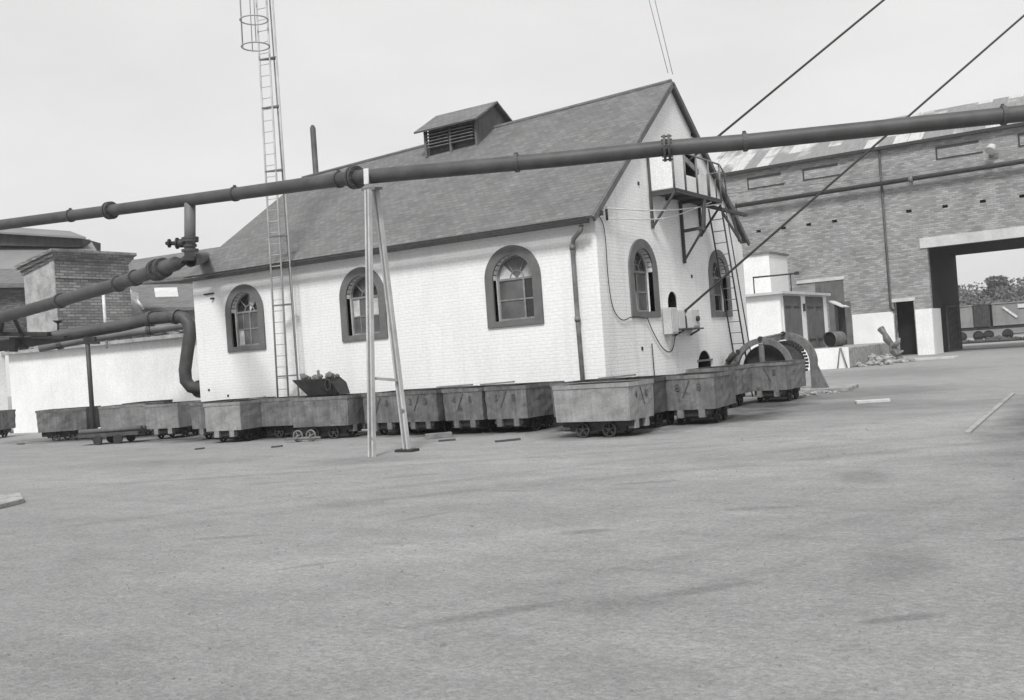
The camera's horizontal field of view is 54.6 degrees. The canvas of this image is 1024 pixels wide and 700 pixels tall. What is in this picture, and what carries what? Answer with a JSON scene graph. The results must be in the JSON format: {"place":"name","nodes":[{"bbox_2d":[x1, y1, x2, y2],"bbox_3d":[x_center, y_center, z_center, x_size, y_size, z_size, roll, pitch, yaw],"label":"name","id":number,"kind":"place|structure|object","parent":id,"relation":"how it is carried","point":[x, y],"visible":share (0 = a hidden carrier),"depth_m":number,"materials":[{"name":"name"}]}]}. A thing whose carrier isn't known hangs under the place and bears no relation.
{"place":"outdoors","nodes":[
{"label":"outdoors","id":0,"kind":"place"},
{"bbox_2d":[0,335,1023,699],"bbox_3d":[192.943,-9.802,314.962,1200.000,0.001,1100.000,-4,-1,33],"label":"ground","id":1,"kind":"structure","parent":0,"point":[920,413],"depth_m":7.96,"materials":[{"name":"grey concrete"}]},
{"bbox_2d":[0,351,9,433],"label":"wall","id":2,"kind":"structure","parent":1,"relation":"on","point":[3,396],"depth_m":40.05,"materials":[{"name":"white paint"}]},
{"bbox_2d":[0,409,15,436],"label":"mine tub","id":3,"kind":"object","parent":1,"relation":"on","point":[7,421],"visible":1,"depth_m":36.84,"materials":[{"name":"metal"}]},
{"bbox_2d":[0,493,23,508],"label":"concrete slab","id":4,"kind":"structure","parent":1,"relation":"on","point":[7,500],"depth_m":14.36,"materials":[{"name":"concrete"}]},
{"bbox_2d":[0,228,100,351],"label":"clerestory shed","id":5,"kind":"structure","parent":1,"relation":"on","point":[18,245],"depth_m":65.66,"materials":[{"name":"brick"}]},
{"bbox_2d":[35,406,99,440],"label":"mine tub","id":6,"kind":"object","parent":1,"relation":"on","point":[61,422],"visible":0.81,"depth_m":31.23,"materials":[{"name":"black metal"}]},
{"bbox_2d":[14,248,136,348],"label":"brick flue block","id":7,"kind":"structure","parent":1,"relation":"on","point":[49,273],"depth_m":41.01,"materials":[{"name":"grey brick"}]},
{"bbox_2d":[77,337,99,439],"bbox_3d":[-12.924,1.175,30.489,0.653,3.185,0.151,-4,0,0],"label":"pipe post","id":8,"kind":"object","parent":1,"relation":"on","point":[90,385],"visible":0.87,"depth_m":30.43,"materials":[{"name":"metal"}]},
{"bbox_2d":[0,309,200,397],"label":"cranked pipe","id":9,"kind":"object","parent":8,"relation":"on","point":[187,322],"visible":0.88,"depth_m":30.62,"materials":[{"name":"metal"}]},
{"bbox_2d":[0,319,66,351],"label":"pipe cradle","id":10,"kind":"object","parent":9,"relation":"on","point":[13,344],"visible":0.84,"depth_m":30.45,"materials":[{"name":"black metal"}]},
{"bbox_2d":[52,320,62,329],"bbox_3d":[-14.722,-0.790,32.199,0.339,0.363,0.340,-4,-1,33],"label":"hand valve","id":11,"kind":"object","parent":9,"relation":"attached to","point":[57,321],"visible":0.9,"depth_m":32.13,"materials":[{"name":"black metal"}]},
{"bbox_2d":[38,320,195,351],"bbox_3d":[-12.678,-0.476,32.338,5.660,0.696,0.455,-4,0,5],"label":"pipe","id":12,"kind":"object","parent":8,"relation":"on","point":[155,329],"visible":0.63,"depth_m":32.28,"materials":[{"name":"grey metal"}]},
{"bbox_2d":[102,295,108,348],"bbox_3d":[-13.328,-1.006,32.492,0.092,1.924,0.092,-4,-1,-34],"label":"white pole","id":13,"kind":"object","parent":12,"relation":"attached to","point":[104,317],"visible":0.65,"depth_m":32.45,"materials":[{"name":"metal"}]},
{"bbox_2d":[1,333,200,432],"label":"yard wall","id":14,"kind":"structure","parent":1,"relation":"on","point":[135,370],"depth_m":36.95,"materials":[{"name":"white paint"}]},
{"bbox_2d":[19,331,182,349],"bbox_3d":[-16.332,-0.394,38.716,9.909,0.297,2.716,-4,-1,33],"label":"roof debris","id":15,"kind":"object","parent":14,"relation":"on","point":[165,333],"visible":0.14,"depth_m":37.99,"materials":[{"name":"black metal"}]},
{"bbox_2d":[77,425,149,444],"bbox_3d":[-11.202,2.393,27.980,1.872,0.470,0.780,-4,0,7],"label":"flat trolley","id":16,"kind":"object","parent":1,"relation":"on","point":[114,434],"visible":1,"depth_m":27.68,"materials":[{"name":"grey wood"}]},
{"bbox_2d":[98,402,163,435],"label":"mine tub","id":17,"kind":"object","parent":1,"relation":"on","point":[121,415],"visible":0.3,"depth_m":30.53,"materials":[{"name":"metal"}]},
{"bbox_2d":[124,399,172,403],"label":"mine tub","id":18,"kind":"object","parent":1,"relation":"on","point":[167,401],"visible":0.17,"depth_m":33.83,"materials":[{"name":"metal"}]},
{"bbox_2d":[130,284,194,337],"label":"skylight shed","id":19,"kind":"structure","parent":1,"relation":"on","point":[157,297],"depth_m":46.30,"materials":[{"name":"metal"}]},
{"bbox_2d":[144,400,200,437],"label":"mine tub","id":20,"kind":"object","parent":1,"relation":"on","point":[171,419],"visible":0.9,"depth_m":28.14,"materials":[{"name":"black metal"}]},
{"bbox_2d":[128,247,218,284],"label":"long shed","id":21,"kind":"structure","parent":1,"relation":"on","point":[176,277],"depth_m":53.56,"materials":[{"name":"metal"}]},
{"bbox_2d":[189,398,248,438],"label":"mine tub","id":22,"kind":"object","parent":1,"relation":"on","point":[197,411],"visible":0.27,"depth_m":26.43,"materials":[{"name":"black metal"}]},
{"bbox_2d":[203,398,272,441],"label":"mine tub","id":23,"kind":"object","parent":1,"relation":"on","point":[225,420],"visible":0.94,"depth_m":24.59,"materials":[{"name":"black metal"}]},
{"bbox_2d":[205,396,275,403],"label":"mine tub","id":24,"kind":"object","parent":1,"relation":"on","point":[236,400],"visible":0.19,"depth_m":26.13,"materials":[{"name":"black metal"}]},
{"bbox_2d":[239,0,299,433],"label":"ladder mast","id":25,"kind":"object","parent":1,"relation":"on","point":[272,107],"visible":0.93,"depth_m":26.50,"materials":[{"name":"metal"}]},
{"bbox_2d":[257,395,308,437],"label":"mine tub","id":26,"kind":"object","parent":1,"relation":"on","point":[276,413],"visible":0.34,"depth_m":25.04,"materials":[{"name":"black metal"}]},
{"bbox_2d":[285,429,320,441],"bbox_3d":[-4.880,1.994,23.018,0.957,0.276,0.170,-4,0,21],"label":"spare wheelset","id":27,"kind":"object","parent":1,"relation":"on","point":[297,438],"visible":1,"depth_m":23.01,"materials":[{"name":"grey metal"}]},
{"bbox_2d":[290,393,366,438],"bbox_3d":[-4.307,1.594,23.812,1.624,1.006,1.074,-4,0,24],"label":"mine tub","id":28,"kind":"object","parent":1,"relation":"on","point":[334,415],"visible":0.84,"depth_m":23.36,"materials":[{"name":"black metal"}]},
{"bbox_2d":[292,370,349,395],"bbox_3d":[-4.616,0.789,24.039,1.285,0.622,0.668,-4,0,24],"label":"scrap hopper","id":29,"kind":"object","parent":28,"relation":"on","point":[330,383],"visible":1,"depth_m":23.82,"materials":[{"name":"black metal"}]},
{"bbox_2d":[361,168,419,456],"bbox_3d":[-2.458,-0.718,18.243,0.690,5.277,0.981,-4,-1,33],"label":"pipe trestle","id":30,"kind":"object","parent":1,"relation":"on","point":[371,411],"visible":1,"depth_m":18.28,"materials":[{"name":"paint"}]},
{"bbox_2d":[0,103,1023,229],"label":"overhead pipe","id":31,"kind":"object","parent":30,"relation":"on","point":[351,177],"visible":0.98,"depth_m":17.49,"materials":[{"name":"metal"}]},
{"bbox_2d":[0,202,209,323],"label":"branch pipe","id":32,"kind":"object","parent":31,"relation":"hanging from","point":[159,269],"visible":0.99,"depth_m":24.15,"materials":[{"name":"metal"}]},
{"bbox_2d":[362,388,430,433],"bbox_3d":[-2.607,1.470,23.680,1.074,1.006,1.624,-4,-1,33],"label":"mine tub","id":33,"kind":"object","parent":1,"relation":"on","point":[387,413],"visible":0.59,"depth_m":22.99,"materials":[{"name":"black metal"}]},
{"bbox_2d":[425,432,451,438],"bbox_3d":[-1.571,1.828,21.223,0.566,0.110,0.184,-4,0,-12],"label":"timber block","id":34,"kind":"object","parent":1,"relation":"on","point":[438,435],"depth_m":21.14,"materials":[{"name":"grey wood"}]},
{"bbox_2d":[404,385,477,432],"bbox_3d":[-1.658,1.397,23.035,1.074,1.006,1.624,-4,-1,33],"label":"mine tub","id":35,"kind":"object","parent":1,"relation":"on","point":[425,409],"visible":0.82,"depth_m":22.36,"materials":[{"name":"black metal"}]},
{"bbox_2d":[436,384,472,387],"bbox_3d":[-1.353,0.847,23.383,0.913,0.045,0.140,-4,0,24],"label":"loose board","id":36,"kind":"object","parent":35,"relation":"on","point":[454,385],"visible":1,"depth_m":23.32,"materials":[{"name":"grey wood"}]},
{"bbox_2d":[438,438,455,441],"bbox_3d":[-1.325,1.835,20.225,0.350,0.035,0.070,-4,0,-7],"label":"scrap wood","id":37,"kind":"object","parent":1,"relation":"on","point":[446,440],"visible":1,"depth_m":20.19,"materials":[{"name":"grey wood"}]},
{"bbox_2d":[183,79,750,432],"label":"engine house","id":38,"kind":"structure","parent":1,"relation":"on","point":[499,277],"depth_m":25.11,"materials":[{"name":"brick"}]},
{"bbox_2d":[310,125,318,172],"bbox_3d":[-6.564,-2.743,34.423,0.190,10.150,0.200,-4,-1,33],"label":"flue pipe","id":39,"kind":"object","parent":38,"relation":"on","point":[314,148],"visible":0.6,"depth_m":34.37,"materials":[{"name":"metal"}]},
{"bbox_2d":[599,207,607,219],"bbox_3d":[1.998,-3.030,21.934,0.140,0.300,0.430,-4,-1,33],"label":"insulator","id":40,"kind":"object","parent":38,"relation":"attached to","point":[606,212],"visible":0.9,"depth_m":22.06,"materials":[{"name":"black ceramic"}]},
{"bbox_2d":[599,216,647,319],"bbox_3d":[2.553,-1.856,22.731,0.035,2.364,2.108,-4,-1,34],"label":"wall cable","id":41,"kind":"object","parent":38,"relation":"attached to","point":[608,279],"depth_m":22.08,"materials":[{"name":"black metal"}]},
{"bbox_2d":[651,344,654,374],"bbox_3d":[3.401,0.493,23.755,0.024,1.300,0.048,-4,-1,33],"label":"conduit","id":42,"kind":"object","parent":38,"relation":"attached to","point":[653,359],"visible":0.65,"depth_m":23.74,"materials":[{"name":"black metal"}]},
{"bbox_2d":[649,1,667,71],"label":"aerial wire","id":43,"kind":"object","parent":38,"relation":"attached to","point":[658,36],"visible":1,"depth_m":25.61,"materials":[{"name":"grey metal"}]},
{"bbox_2d":[609,202,710,219],"bbox_3d":[3.670,-3.399,24.041,0.067,0.752,4.836,-4,-1,40],"label":"feed wire","id":44,"kind":"object","parent":38,"relation":"attached to","point":[658,218],"visible":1,"depth_m":23.84,"materials":[{"name":"white paint"}]},
{"bbox_2d":[647,319,675,351],"bbox_3d":[3.686,-0.356,24.265,0.037,0.854,1.619,-4,-1,33],"label":"wall cable","id":45,"kind":"object","parent":38,"relation":"attached to","point":[658,341],"depth_m":24.18,"materials":[{"name":"black metal"}]},
{"bbox_2d":[603,203,721,210],"bbox_3d":[3.774,-3.516,24.144,0.047,0.578,5.931,-4,-1,39],"label":"feed wire","id":46,"kind":"object","parent":38,"relation":"attached to","point":[657,210],"visible":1,"depth_m":23.61,"materials":[{"name":"white paint"}]},
{"bbox_2d":[655,1,672,73],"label":"aerial wire","id":47,"kind":"object","parent":38,"relation":"attached to","point":[663,36],"visible":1,"depth_m":25.72,"materials":[{"name":"grey metal"}]},
{"bbox_2d":[662,307,678,334],"bbox_3d":[3.918,-0.717,24.469,0.240,0.650,0.380,-4,-1,33],"label":"fuse box","id":48,"kind":"object","parent":38,"relation":"attached to","point":[670,319],"visible":1,"depth_m":24.33,"materials":[{"name":"metal"}]},
{"bbox_2d":[674,327,703,335],"bbox_3d":[4.469,-0.460,25.273,0.310,0.188,1.450,-4,-1,33],"label":"wall shelf","id":49,"kind":"object","parent":38,"relation":"attached to","point":[684,329],"depth_m":25.16,"materials":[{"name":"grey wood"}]},
{"bbox_2d":[677,310,685,331],"bbox_3d":[4.166,-0.732,24.869,0.220,0.550,0.440,-4,-1,33],"label":"fuse box","id":50,"kind":"object","parent":49,"relation":"on","point":[681,318],"visible":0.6,"depth_m":24.77,"materials":[{"name":"metal"}]},
{"bbox_2d":[685,310,699,327],"bbox_3d":[4.703,-0.807,25.644,0.280,0.465,0.450,-4,-1,33],"label":"fuse box","id":51,"kind":"object","parent":49,"relation":"on","point":[693,318],"visible":0.93,"depth_m":25.49,"materials":[{"name":"metal"}]},
{"bbox_2d":[689,0,884,160],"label":"winding rope","id":52,"kind":"object","parent":38,"relation":"attached to","point":[798,70],"depth_m":27.60,"materials":[{"name":"metal"}]},
{"bbox_2d":[684,15,1023,311],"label":"winding rope","id":53,"kind":"object","parent":38,"relation":"attached to","point":[841,174],"depth_m":26.81,"materials":[{"name":"metal"}]},
{"bbox_2d":[727,151,1023,193],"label":"aerial wire","id":54,"kind":"object","parent":38,"relation":"attached to","point":[860,178],"visible":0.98,"depth_m":34.66,"materials":[{"name":"black metal"}]},
{"bbox_2d":[442,383,517,431],"bbox_3d":[-0.630,1.318,22.363,1.074,1.006,1.624,-4,-1,33],"label":"mine tub","id":55,"kind":"object","parent":1,"relation":"on","point":[465,408],"visible":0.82,"depth_m":21.74,"materials":[{"name":"black metal"}]},
{"bbox_2d":[480,381,514,385],"bbox_3d":[-0.339,0.764,22.838,0.815,0.055,0.140,-4,0,22],"label":"loose board","id":56,"kind":"object","parent":55,"relation":"on","point":[497,383],"visible":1,"depth_m":22.76,"materials":[{"name":"grey wood"}]},
{"bbox_2d":[495,438,520,441],"bbox_3d":[-0.083,1.737,19.136,0.500,0.035,0.070,-4,0,-13],"label":"scrap wood","id":57,"kind":"object","parent":1,"relation":"on","point":[507,440],"visible":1,"depth_m":19.11,"materials":[{"name":"grey wood"}]},
{"bbox_2d":[484,381,564,430],"bbox_3d":[0.316,1.245,21.769,1.074,1.006,1.624,-4,-1,33],"label":"mine tub","id":58,"kind":"object","parent":1,"relation":"on","point":[520,405],"visible":0.98,"depth_m":21.20,"materials":[{"name":"black metal"}]},
{"bbox_2d":[550,377,628,416],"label":"mine tub","id":59,"kind":"object","parent":1,"relation":"on","point":[578,381],"visible":0.12,"depth_m":20.52,"materials":[{"name":"black metal"}]},
{"bbox_2d":[598,374,635,378],"bbox_3d":[2.211,0.561,20.903,0.808,0.065,0.140,-4,0,26],"label":"loose board","id":60,"kind":"object","parent":59,"relation":"on","point":[617,376],"visible":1,"depth_m":20.84,"materials":[{"name":"grey wood"}]},
{"bbox_2d":[552,379,653,437],"bbox_3d":[1.761,1.119,18.866,1.624,1.006,1.074,-4,-1,33],"label":"mine tub","id":61,"kind":"object","parent":1,"relation":"on","point":[603,407],"visible":1,"depth_m":18.46,"materials":[{"name":"black metal"}]},
{"bbox_2d":[605,374,683,426],"bbox_3d":[2.742,1.060,20.338,1.074,1.006,1.624,-4,-1,33],"label":"mine tub","id":62,"kind":"object","parent":1,"relation":"on","point":[661,412],"visible":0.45,"depth_m":19.84,"materials":[{"name":"black metal"}]},
{"bbox_2d":[662,370,735,423],"bbox_3d":[3.903,0.977,20.474,1.074,1.006,1.624,-4,-1,27],"label":"mine tub","id":63,"kind":"object","parent":1,"relation":"on","point":[700,395],"visible":0.98,"depth_m":19.86,"materials":[{"name":"black metal"}]},
{"bbox_2d":[686,364,750,407],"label":"mine tub","id":64,"kind":"object","parent":1,"relation":"on","point":[742,380],"visible":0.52,"depth_m":24.52,"materials":[{"name":"black metal"}]},
{"bbox_2d":[708,206,752,396],"bbox_3d":[6.157,-1.254,27.610,0.497,5.265,1.929,-4,-1,28],"label":"iron ladder","id":65,"kind":"object","parent":1,"relation":"on","point":[732,276],"visible":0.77,"depth_m":27.41,"materials":[{"name":"grey metal"}]},
{"bbox_2d":[750,359,805,401],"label":"mine tub","id":66,"kind":"object","parent":1,"relation":"on","point":[778,379],"visible":0.98,"depth_m":25.12,"materials":[{"name":"black metal"}]},
{"bbox_2d":[792,390,839,395],"bbox_3d":[8.241,1.204,27.410,1.526,0.120,1.344,-4,-1,-34],"label":"rubble","id":67,"kind":"object","parent":1,"relation":"on","point":[812,393],"visible":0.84,"depth_m":27.18,"materials":[{"name":"stone"}]},
{"bbox_2d":[799,384,858,392],"bbox_3d":[9.121,1.124,28.842,1.798,0.100,1.897,-4,-1,33],"label":"drum footing","id":68,"kind":"object","parent":1,"relation":"on","point":[842,388],"visible":0.74,"depth_m":28.20,"materials":[{"name":"concrete"}]},
{"bbox_2d":[724,331,828,387],"bbox_3d":[7.438,0.386,27.999,2.197,1.800,2.909,-4,-1,33],"label":"rope drum","id":69,"kind":"object","parent":68,"relation":"on","point":[773,347],"visible":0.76,"depth_m":28.03,"materials":[{"name":"metal"}]},
{"bbox_2d":[837,348,847,367],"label":"iron rod","id":70,"kind":"object","parent":1,"relation":"on","point":[843,357],"visible":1,"depth_m":46.27,"materials":[{"name":"grey metal"}]},
{"bbox_2d":[803,342,900,369],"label":"loading platform","id":71,"kind":"structure","parent":1,"relation":"on","point":[854,354],"depth_m":46.94,"materials":[{"name":"concrete"}]},
{"bbox_2d":[746,291,830,349],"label":"switch house","id":72,"kind":"structure","parent":71,"relation":"on","point":[803,314],"depth_m":48.94,"materials":[{"name":"paint"}]},
{"bbox_2d":[743,251,788,293],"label":"water tank","id":73,"kind":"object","parent":72,"relation":"on","point":[765,263],"depth_m":57.24,"materials":[{"name":"white concrete"}]},
{"bbox_2d":[753,271,798,293],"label":"roof rail","id":74,"kind":"object","parent":72,"relation":"on","point":[795,273],"visible":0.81,"depth_m":53.24,"materials":[{"name":"black metal"}]},
{"bbox_2d":[783,295,795,342],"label":"door","id":75,"kind":"structure","parent":72,"relation":"in","point":[787,300],"depth_m":48.81,"materials":[{"name":"grey paint"}]},
{"bbox_2d":[792,296,803,348],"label":"door","id":76,"kind":"structure","parent":72,"relation":"in","point":[797,310],"depth_m":50.05,"materials":[{"name":"grey paint"}]},
{"bbox_2d":[805,296,817,347],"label":"door","id":77,"kind":"structure","parent":72,"relation":"in","point":[809,301],"depth_m":51.97,"materials":[{"name":"grey paint"}]},
{"bbox_2d":[814,297,825,346],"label":"door","id":78,"kind":"structure","parent":72,"relation":"in","point":[819,310],"depth_m":53.25,"materials":[{"name":"grey paint"}]},
{"bbox_2d":[822,331,846,346],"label":"steel drum","id":79,"kind":"object","parent":71,"relation":"on","point":[834,339],"visible":0.95,"depth_m":52.01,"materials":[{"name":"grey metal"}]},
{"bbox_2d":[828,301,848,344],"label":"door canopy","id":80,"kind":"object","parent":71,"relation":"on","point":[840,318],"visible":0.81,"depth_m":55.47,"materials":[{"name":"concrete"}]},
{"bbox_2d":[713,94,1023,355],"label":"brick hall","id":81,"kind":"structure","parent":1,"relation":"on","point":[870,256],"depth_m":60.96,"materials":[{"name":"grey brick"}]},
{"bbox_2d":[815,279,843,302],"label":"boarded door","id":82,"kind":"structure","parent":81,"relation":"in","point":[835,287],"depth_m":62.34,"materials":[{"name":"grey paint"}]},
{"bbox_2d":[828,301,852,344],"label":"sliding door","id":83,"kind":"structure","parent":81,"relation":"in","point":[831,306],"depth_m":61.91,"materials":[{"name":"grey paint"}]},
{"bbox_2d":[732,159,1023,209],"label":"wall pipe","id":84,"kind":"object","parent":81,"relation":"attached to","point":[910,179],"depth_m":59.89,"materials":[{"name":"black metal"}]},
{"bbox_2d":[984,144,998,157],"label":"wall lamp","id":85,"kind":"object","parent":81,"relation":"attached to","point":[990,149],"visible":1,"depth_m":56.58,"materials":[{"name":"white metal"}]},
{"bbox_2d":[854,398,889,403],"bbox_3d":[8.174,1.157,22.447,0.780,0.070,0.223,-4,0,7],"label":"pale plank","id":86,"kind":"object","parent":1,"relation":"on","point":[871,401],"visible":1,"depth_m":22.36,"materials":[{"name":"white wood"}]},
{"bbox_2d":[856,353,914,366],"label":"rubble","id":87,"kind":"object","parent":1,"relation":"on","point":[886,359],"visible":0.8,"depth_m":48.17,"materials":[{"name":"stone"}]},
{"bbox_2d":[877,326,910,360],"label":"timber stump","id":88,"kind":"object","parent":87,"relation":"on","point":[893,348],"visible":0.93,"depth_m":50.21,"materials":[{"name":"wood"}]},
{"bbox_2d":[914,355,958,360],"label":"threshold slab","id":89,"kind":"structure","parent":1,"relation":"on","point":[936,358],"depth_m":49.28,"materials":[{"name":"concrete"}]},
{"bbox_2d":[945,305,960,350],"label":"lattice gate","id":90,"kind":"structure","parent":1,"relation":"on","point":[954,327],"depth_m":62.30,"materials":[{"name":"black metal"}]},
{"bbox_2d":[960,305,976,340],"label":"mineral wagon","id":91,"kind":"object","parent":1,"relation":"on","point":[967,317],"visible":0.19,"depth_m":91.29,"materials":[{"name":"grey paint"}]},
{"bbox_2d":[973,304,993,339],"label":"mineral wagon","id":92,"kind":"object","parent":1,"relation":"on","point":[983,316],"visible":0.85,"depth_m":90.77,"materials":[{"name":"metal"}]},
{"bbox_2d":[965,392,1014,432],"bbox_3d":[8.952,1.087,18.387,0.080,0.035,8.609,-4,-1,31],"label":"plank","id":93,"kind":"object","parent":1,"relation":"on","point":[974,426],"visible":1,"depth_m":17.13,"materials":[{"name":"grey wood"}]},
{"bbox_2d":[962,335,1023,342],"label":"rubble","id":94,"kind":"object","parent":1,"relation":"on","point":[997,337],"visible":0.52,"depth_m":85.45,"materials":[{"name":"stone"}]},
{"bbox_2d":[962,339,1023,343],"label":"rails","id":95,"kind":"object","parent":1,"relation":"on","point":[992,341],"visible":0.22,"depth_m":83.45,"materials":[{"name":"black metal"}]},
{"bbox_2d":[991,301,1023,337],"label":"mineral wagon","id":96,"kind":"object","parent":1,"relation":"on","point":[1007,314],"visible":0.87,"depth_m":89.40,"materials":[{"name":"grey paint"}]},
{"bbox_2d":[0,0,1023,395],"label":"sky","id":97,"kind":"structure","parent":0,"point":[102,101],"materials":[{"name":"white"}]},
{"bbox_2d":[897,294,1023,337],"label":"hill","id":98,"kind":"structure","parent":0,"point":[996,332],"depth_m":131.50,"materials":[{"name":"grey plant"}]},
{"bbox_2d":[895,276,1023,329],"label":"hedge scrub","id":99,"kind":"object","parent":98,"relation":"on","point":[968,297],"visible":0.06,"depth_m":160.02,"materials":[{"name":"grey plant"}]},
{"bbox_2d":[980,275,1009,298],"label":"broadleaf tree","id":100,"kind":"object","parent":98,"relation":"on","point":[989,281],"visible":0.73,"depth_m":170.14,"materials":[{"name":"grey plant"}]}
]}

